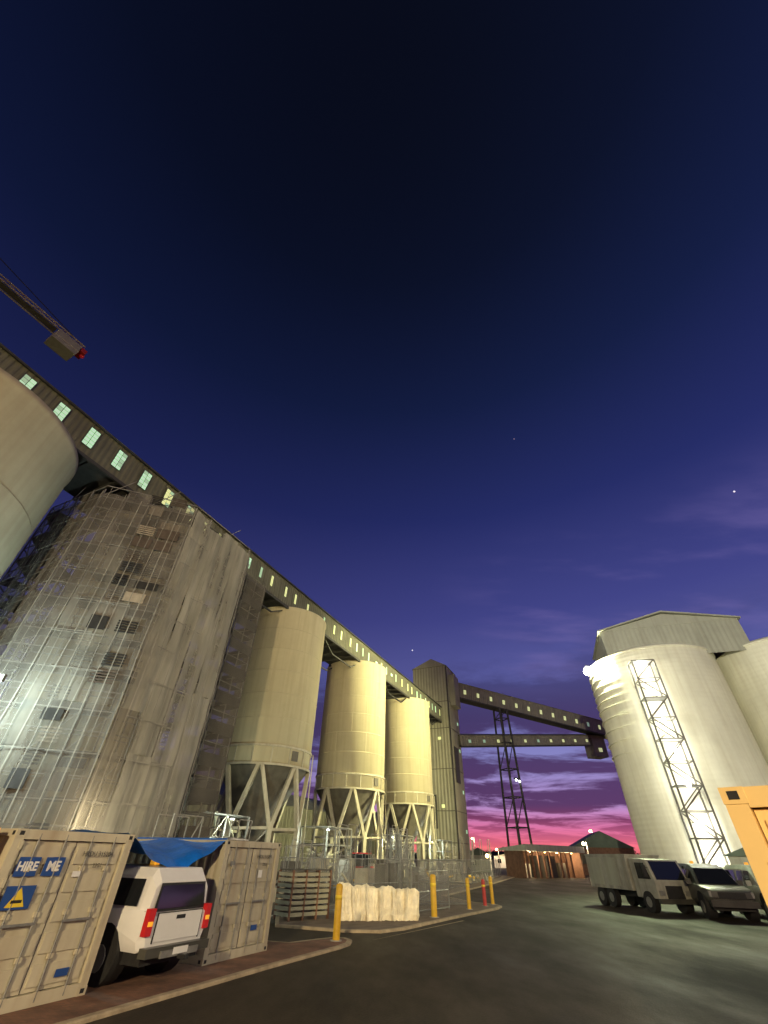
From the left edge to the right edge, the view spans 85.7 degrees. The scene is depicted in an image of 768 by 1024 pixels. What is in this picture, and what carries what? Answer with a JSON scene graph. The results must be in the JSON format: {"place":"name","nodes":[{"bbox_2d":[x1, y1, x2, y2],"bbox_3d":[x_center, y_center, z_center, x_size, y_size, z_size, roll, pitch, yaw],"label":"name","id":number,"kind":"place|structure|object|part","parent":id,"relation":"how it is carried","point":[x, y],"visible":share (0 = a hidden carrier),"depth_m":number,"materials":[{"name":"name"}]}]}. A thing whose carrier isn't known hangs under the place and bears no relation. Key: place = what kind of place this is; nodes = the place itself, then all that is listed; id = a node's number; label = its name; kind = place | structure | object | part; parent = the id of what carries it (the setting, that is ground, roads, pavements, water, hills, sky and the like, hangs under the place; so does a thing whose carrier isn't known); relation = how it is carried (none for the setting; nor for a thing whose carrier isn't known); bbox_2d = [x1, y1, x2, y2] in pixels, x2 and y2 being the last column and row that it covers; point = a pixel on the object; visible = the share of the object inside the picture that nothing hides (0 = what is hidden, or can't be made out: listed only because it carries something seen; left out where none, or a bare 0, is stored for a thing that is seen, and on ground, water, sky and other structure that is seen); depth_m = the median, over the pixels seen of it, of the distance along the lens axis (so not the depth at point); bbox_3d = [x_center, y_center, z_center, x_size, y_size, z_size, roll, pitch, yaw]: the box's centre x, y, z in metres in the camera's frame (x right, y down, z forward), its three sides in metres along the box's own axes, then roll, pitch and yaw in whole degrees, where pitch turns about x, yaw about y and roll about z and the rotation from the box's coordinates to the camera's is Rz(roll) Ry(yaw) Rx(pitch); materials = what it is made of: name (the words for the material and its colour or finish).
{"place":"outdoors","nodes":[
{"label":"outdoors","id":0,"kind":"place"},
{"bbox_2d":[0,937,351,1023],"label":"footpath","id":1,"kind":"structure","parent":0,"point":[129,988],"depth_m":8.23,"materials":[{"name":"concrete"}]},
{"bbox_2d":[0,828,134,1014],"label":"shipping container","id":2,"kind":"object","parent":1,"relation":"on","point":[58,890],"visible":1,"depth_m":7.40,"materials":[{"name":"beige metal"}]},
{"bbox_2d":[0,833,127,1007],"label":"doors","id":3,"kind":"structure","parent":2,"relation":"in","point":[56,930],"depth_m":7.42,"materials":[{"name":"metal"}]},
{"bbox_2d":[71,830,247,866],"bbox_3d":[-6.197,8.691,10.616,3.462,0.702,3.952,-15,-43,19],"label":"blue tarpaulin","id":4,"kind":"object","parent":2,"relation":"attached to","point":[170,852],"visible":0.55,"depth_m":10.43,"materials":[{"name":"blue plastic"}]},
{"bbox_2d":[87,860,211,987],"bbox_3d":[-6.508,9.282,9.617,5.540,1.894,2.240,-15,-43,19],"label":"parked utility vehicle","id":5,"kind":"object","parent":1,"relation":"on","point":[158,919],"visible":0.54,"depth_m":8.63,"materials":[{"name":"white paint"}]},
{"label":"windows","id":6,"kind":"part","parent":5,"relation":"part of","materials":[{"name":"black glass"}]},
{"bbox_2d":[126,839,280,965],"bbox_3d":[-6.432,11.067,12.119,6.072,2.286,2.458,-15,-43,19],"label":"shipping container","id":7,"kind":"object","parent":1,"relation":"on","point":[240,876],"visible":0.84,"depth_m":10.96,"materials":[{"name":"beige metal"}]},
{"bbox_2d":[209,843,277,959],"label":"doors","id":8,"kind":"structure","parent":7,"relation":"in","point":[243,901],"depth_m":11.05,"materials":[{"name":"metal"}]},
{"bbox_2d":[330,883,342,941],"bbox_3d":[-1.464,12.685,13.160,0.361,1.320,0.361,2,-40,0],"label":"bollard","id":9,"kind":"object","parent":1,"relation":"on","point":[337,913],"visible":1,"depth_m":13.06,"materials":[{"name":"yellow metal"}]},
{"bbox_2d":[0,0,767,854],"label":"sky","id":10,"kind":"structure","parent":0,"point":[455,311],"materials":[{"name":"blue"}]},
{"bbox_2d":[271,870,506,917],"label":"gravel yard","id":11,"kind":"structure","parent":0,"point":[477,874],"depth_m":46.13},
{"bbox_2d":[0,368,77,577],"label":"concrete silo","id":12,"kind":"object","parent":11,"relation":"on","point":[38,460],"visible":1,"depth_m":23.14,"materials":[{"name":"paint"}]},
{"bbox_2d":[0,343,441,724],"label":"conveyor gallery","id":13,"kind":"object","parent":12,"relation":"on","point":[105,457],"visible":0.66,"depth_m":32.77,"materials":[{"name":"metal"}]},
{"bbox_2d":[18,373,439,713],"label":"windows","id":14,"kind":"structure","parent":13,"relation":"in","point":[61,410],"depth_m":31.07,"materials":[{"name":"glass"}]},
{"bbox_2d":[0,258,86,360],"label":"tower crane","id":15,"kind":"object","parent":11,"relation":"on","point":[60,342],"visible":1,"depth_m":46.49,"materials":[{"name":"paint"}]},
{"bbox_2d":[0,507,205,830],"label":"concrete silo","id":16,"kind":"object","parent":11,"relation":"on","point":[88,746],"visible":0.09,"depth_m":23.40,"materials":[{"name":"paint"}]},
{"bbox_2d":[0,481,249,838],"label":"scaffold tower","id":17,"kind":"structure","parent":11,"relation":"on","point":[64,674],"depth_m":23.89,"materials":[{"name":"grey metal"}]},
{"bbox_2d":[0,674,6,681],"bbox_3d":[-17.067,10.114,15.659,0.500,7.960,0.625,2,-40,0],"label":"scaffold floodlight","id":18,"kind":"object","parent":17,"relation":"attached to","point":[3,677],"visible":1,"depth_m":18.24,"materials":[{"name":"white"}]},
{"bbox_2d":[177,574,265,837],"bbox_3d":[-12.480,14.204,30.229,2.580,20.533,2.580,-15,-43,19],"label":"scaffold stair","id":19,"kind":"object","parent":11,"relation":"on","point":[205,784],"visible":0.58,"depth_m":29.35,"materials":[{"name":"grey metal"}]},
{"bbox_2d":[193,811,249,840],"bbox_3d":[-12.944,24.105,29.654,3.180,4.484,5.558,-15,-43,19],"label":"pipework frame","id":20,"kind":"object","parent":11,"relation":"on","point":[217,820],"visible":0.09,"depth_m":30.96,"materials":[{"name":"metal"}]},
{"bbox_2d":[209,606,325,860],"bbox_3d":[-11.549,21.869,42.469,9.100,24.350,9.100,-15,-43,19],"label":"grain silo","id":21,"kind":"object","parent":11,"relation":"on","point":[267,770],"visible":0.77,"depth_m":39.45,"materials":[{"name":"paint"}]},
{"bbox_2d":[185,782,402,871],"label":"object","id":22,"kind":"structure","parent":11,"relation":"on","point":[286,821],"depth_m":62.94,"materials":[{"name":"metal"}]},
{"bbox_2d":[152,813,493,902],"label":"site materials","id":23,"kind":"object","parent":11,"relation":"on","point":[382,871],"visible":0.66,"depth_m":32.54,"materials":[{"name":"metal"}]},
{"bbox_2d":[298,826,351,881],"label":"pipework frame","id":24,"kind":"object","parent":11,"relation":"on","point":[329,846],"visible":0.51,"depth_m":41.27,"materials":[{"name":"metal"}]},
{"bbox_2d":[309,660,385,862],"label":"grain silo","id":25,"kind":"object","parent":11,"relation":"on","point":[349,784],"visible":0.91,"depth_m":51.96,"materials":[{"name":"paint"}]},
{"bbox_2d":[352,852,373,878],"bbox_3d":[-1.981,34.225,39.792,1.700,2.292,2.698,-15,-43,19],"label":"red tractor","id":26,"kind":"object","parent":11,"relation":"on","point":[359,864],"visible":0.31,"depth_m":39.44,"materials":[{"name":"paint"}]},
{"bbox_2d":[383,829,414,869],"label":"pipework frame","id":27,"kind":"object","parent":11,"relation":"on","point":[402,848],"visible":0.2,"depth_m":54.53,"materials":[{"name":"metal"}]},
{"bbox_2d":[380,697,437,874],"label":"grain silo","id":28,"kind":"object","parent":11,"relation":"on","point":[408,796],"visible":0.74,"depth_m":65.06,"materials":[{"name":"paint"}]},
{"bbox_2d":[425,834,453,873],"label":"pipework frame","id":29,"kind":"object","parent":11,"relation":"on","point":[440,853],"visible":0.24,"depth_m":65.75,"materials":[{"name":"metal"}]},
{"bbox_2d":[275,876,514,932],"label":"footpath","id":30,"kind":"structure","parent":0,"point":[323,923],"depth_m":17.48,"materials":[{"name":"concrete"}]},
{"bbox_2d":[273,869,331,921],"bbox_3d":[-3.349,15.852,17.220,1.970,1.520,1.100,32,-48,-31],"label":"stillage crate","id":31,"kind":"object","parent":30,"relation":"on","point":[303,898],"visible":1,"depth_m":16.97,"materials":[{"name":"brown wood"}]},
{"bbox_2d":[271,857,402,916],"bbox_3d":[-3.115,16.537,18.319,1.108,1.919,13.970,-21,-45,25],"label":"chain link fence","id":32,"kind":"object","parent":30,"relation":"on","point":[352,870],"visible":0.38,"depth_m":20.42,"materials":[{"name":"metal"}]},
{"bbox_2d":[338,882,418,920],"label":"bags","id":33,"kind":"object","parent":30,"relation":"on","point":[366,902],"visible":0.96,"depth_m":17.13,"materials":[{"name":"beige fabric"}]},
{"bbox_2d":[411,870,449,911],"bbox_3d":[2.327,18.690,20.426,0.060,1.519,3.802,-22,-45,26],"label":"chain link fence","id":34,"kind":"object","parent":30,"relation":"on","point":[436,890],"visible":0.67,"depth_m":20.85,"materials":[{"name":"metal"}]},
{"bbox_2d":[429,874,438,917],"bbox_3d":[2.215,17.164,18.547,0.427,1.420,0.427,2,-40,0],"label":"bollard","id":35,"kind":"object","parent":30,"relation":"on","point":[433,895],"visible":1,"depth_m":18.43,"materials":[{"name":"yellow metal"}]},
{"bbox_2d":[402,859,500,903],"bbox_3d":[9.422,37.532,43.203,3.512,1.919,56.379,-8,-41,11],"label":"chain link fence","id":36,"kind":"object","parent":30,"relation":"on","point":[438,875],"visible":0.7,"depth_m":28.12,"materials":[{"name":"metal"}]},
{"bbox_2d":[465,878,472,909],"bbox_3d":[4.389,19.871,21.581,0.328,1.220,0.328,2,-40,0],"label":"bollard","id":37,"kind":"object","parent":30,"relation":"on","point":[467,884],"visible":1,"depth_m":21.51,"materials":[{"name":"yellow metal"}]},
{"bbox_2d":[481,879,486,905],"bbox_3d":[5.604,21.329,23.220,0.328,1.120,0.328,2,-40,0],"label":"bollard","id":38,"kind":"object","parent":30,"relation":"on","point":[483,892],"visible":1,"depth_m":23.16,"materials":[{"name":"red metal"}]},
{"bbox_2d":[488,876,495,904],"bbox_3d":[6.275,22.089,24.192,0.328,1.220,0.328,2,-40,0],"label":"bollard","id":39,"kind":"object","parent":30,"relation":"on","point":[491,890],"visible":1,"depth_m":24.11,"materials":[{"name":"yellow metal"}]},
{"bbox_2d":[86,858,767,1023],"bbox_3d":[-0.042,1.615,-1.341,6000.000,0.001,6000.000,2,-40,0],"label":"ground","id":40,"kind":"structure","parent":0,"point":[533,950],"depth_m":9.88,"materials":[{"name":"grey asphalt"}]},
{"bbox_2d":[379,921,460,938],"bbox_3d":[1.513,15.788,15.681,0.119,0.001,7.272,-21,-45,25],"label":"road marking","id":41,"kind":"object","parent":40,"relation":"on","point":[427,928],"visible":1,"depth_m":16.03,"materials":[{"name":"paint"}]},
{"bbox_2d":[493,854,505,867],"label":"office building","id":42,"kind":"structure","parent":40,"relation":"on","point":[502,860],"depth_m":127.18,"materials":[{"name":"white paint"}]},
{"bbox_2d":[493,707,532,845],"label":"steel trestle","id":43,"kind":"object","parent":40,"relation":"on","point":[501,720],"visible":0.85,"depth_m":83.88,"materials":[{"name":"black metal"}]},
{"bbox_2d":[458,734,590,747],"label":"conveyor bridge","id":44,"kind":"structure","parent":43,"relation":"on","point":[519,740],"depth_m":91.03,"materials":[{"name":"metal"}]},
{"bbox_2d":[468,739,587,742],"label":"windows","id":45,"kind":"structure","parent":44,"relation":"in","point":[484,741],"depth_m":92.01,"materials":[{"name":"white"}]},
{"bbox_2d":[458,682,607,739],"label":"conveyor bridge","id":46,"kind":"structure","parent":43,"relation":"on","point":[514,706],"depth_m":95.20,"materials":[{"name":"metal"}]},
{"bbox_2d":[464,690,600,728],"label":"windows","id":47,"kind":"structure","parent":46,"relation":"in","point":[503,701],"depth_m":94.96,"materials":[{"name":"white"}]},
{"bbox_2d":[585,734,608,759],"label":"conveyor transfer chute","id":48,"kind":"object","parent":46,"relation":"attached to","point":[597,749],"visible":0.88,"depth_m":98.08,"materials":[{"name":"grey metal"}]},
{"bbox_2d":[498,844,585,877],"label":"open shed","id":49,"kind":"structure","parent":40,"relation":"on","point":[531,861],"depth_m":64.15,"materials":[{"name":"wood"}]},
{"bbox_2d":[470,850,639,864],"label":"distant trees","id":50,"kind":"object","parent":40,"relation":"on","point":[502,853],"depth_m":188.52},
{"bbox_2d":[584,854,697,913],"bbox_3d":[15.262,22.298,25.018,2.800,2.464,6.330,8,-40,-8],"label":"box truck","id":51,"kind":"object","parent":40,"relation":"on","point":[652,883],"visible":1,"depth_m":23.85,"materials":[{"name":"grey metal"}]},
{"bbox_2d":[588,643,767,866],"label":"steel grain silo","id":52,"kind":"object","parent":40,"relation":"on","point":[725,750],"visible":0.85,"depth_m":42.28,"materials":[{"name":"paint"}]},
{"bbox_2d":[584,666,591,674],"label":"floodlight","id":53,"kind":"object","parent":52,"relation":"attached to","point":[587,670],"visible":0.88,"depth_m":52.16,"materials":[{"name":"beige"}]},
{"bbox_2d":[592,610,749,660],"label":"silo headhouse","id":54,"kind":"structure","parent":52,"relation":"on","point":[717,635],"depth_m":49.75,"materials":[{"name":"grey metal"}]},
{"bbox_2d":[627,659,730,868],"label":"lit stair tower","id":55,"kind":"structure","parent":40,"relation":"on","point":[648,662],"depth_m":39.21,"materials":[{"name":"metal"}]},
{"bbox_2d":[678,861,761,921],"bbox_3d":[17.896,20.755,22.854,2.688,2.273,6.648,-8,-41,11],"label":"parked pickup truck","id":56,"kind":"object","parent":40,"relation":"on","point":[714,889],"visible":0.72,"depth_m":20.97,"materials":[{"name":"grey metal"}]},
{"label":"windows","id":57,"kind":"part","parent":56,"relation":"part of","materials":[{"name":"black glass"}]},
{"bbox_2d":[723,848,749,864],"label":"maintenance shed","id":58,"kind":"structure","parent":40,"relation":"on","point":[737,857],"depth_m":30.05,"materials":[{"name":"white metal"}]},
{"bbox_2d":[716,637,767,763],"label":"steel grain silo","id":59,"kind":"object","parent":40,"relation":"on","point":[745,673],"visible":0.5,"depth_m":45.23,"materials":[{"name":"paint"}]},
{"bbox_2d":[717,785,767,906],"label":"shipping container","id":60,"kind":"object","parent":40,"relation":"on","point":[747,807],"visible":1,"depth_m":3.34,"materials":[{"name":"orange metal"}]},
{"bbox_2d":[753,809,767,862],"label":"doors","id":61,"kind":"structure","parent":60,"relation":"in","point":[761,814],"depth_m":3.33,"materials":[{"name":"metal"}]},
{"bbox_2d":[724,862,767,916],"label":"parked pickup truck","id":62,"kind":"object","parent":40,"relation":"on","point":[744,873],"visible":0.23,"depth_m":22.12,"materials":[{"name":"grey metal"}]},
{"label":"windows","id":63,"kind":"part","parent":62,"relation":"part of","materials":[{"name":"black glass"}]},
{"bbox_2d":[412,659,470,873],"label":"elevator tower","id":64,"kind":"structure","parent":0,"point":[436,681],"depth_m":79.67,"materials":[{"name":"metal"}]},
{"bbox_2d":[409,851,503,858],"bbox_3d":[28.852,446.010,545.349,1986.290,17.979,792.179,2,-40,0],"label":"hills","id":65,"kind":"structure","parent":0,"point":[415,855],"depth_m":684.76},
{"bbox_2d":[470,847,491,871],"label":"office building","id":66,"kind":"structure","parent":0,"point":[477,853],"depth_m":82.85,"materials":[{"name":"grey"}]},
{"bbox_2d":[569,831,634,875],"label":"green roof building","id":67,"kind":"structure","parent":0,"point":[599,842],"depth_m":81.03,"materials":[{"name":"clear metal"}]}
]}

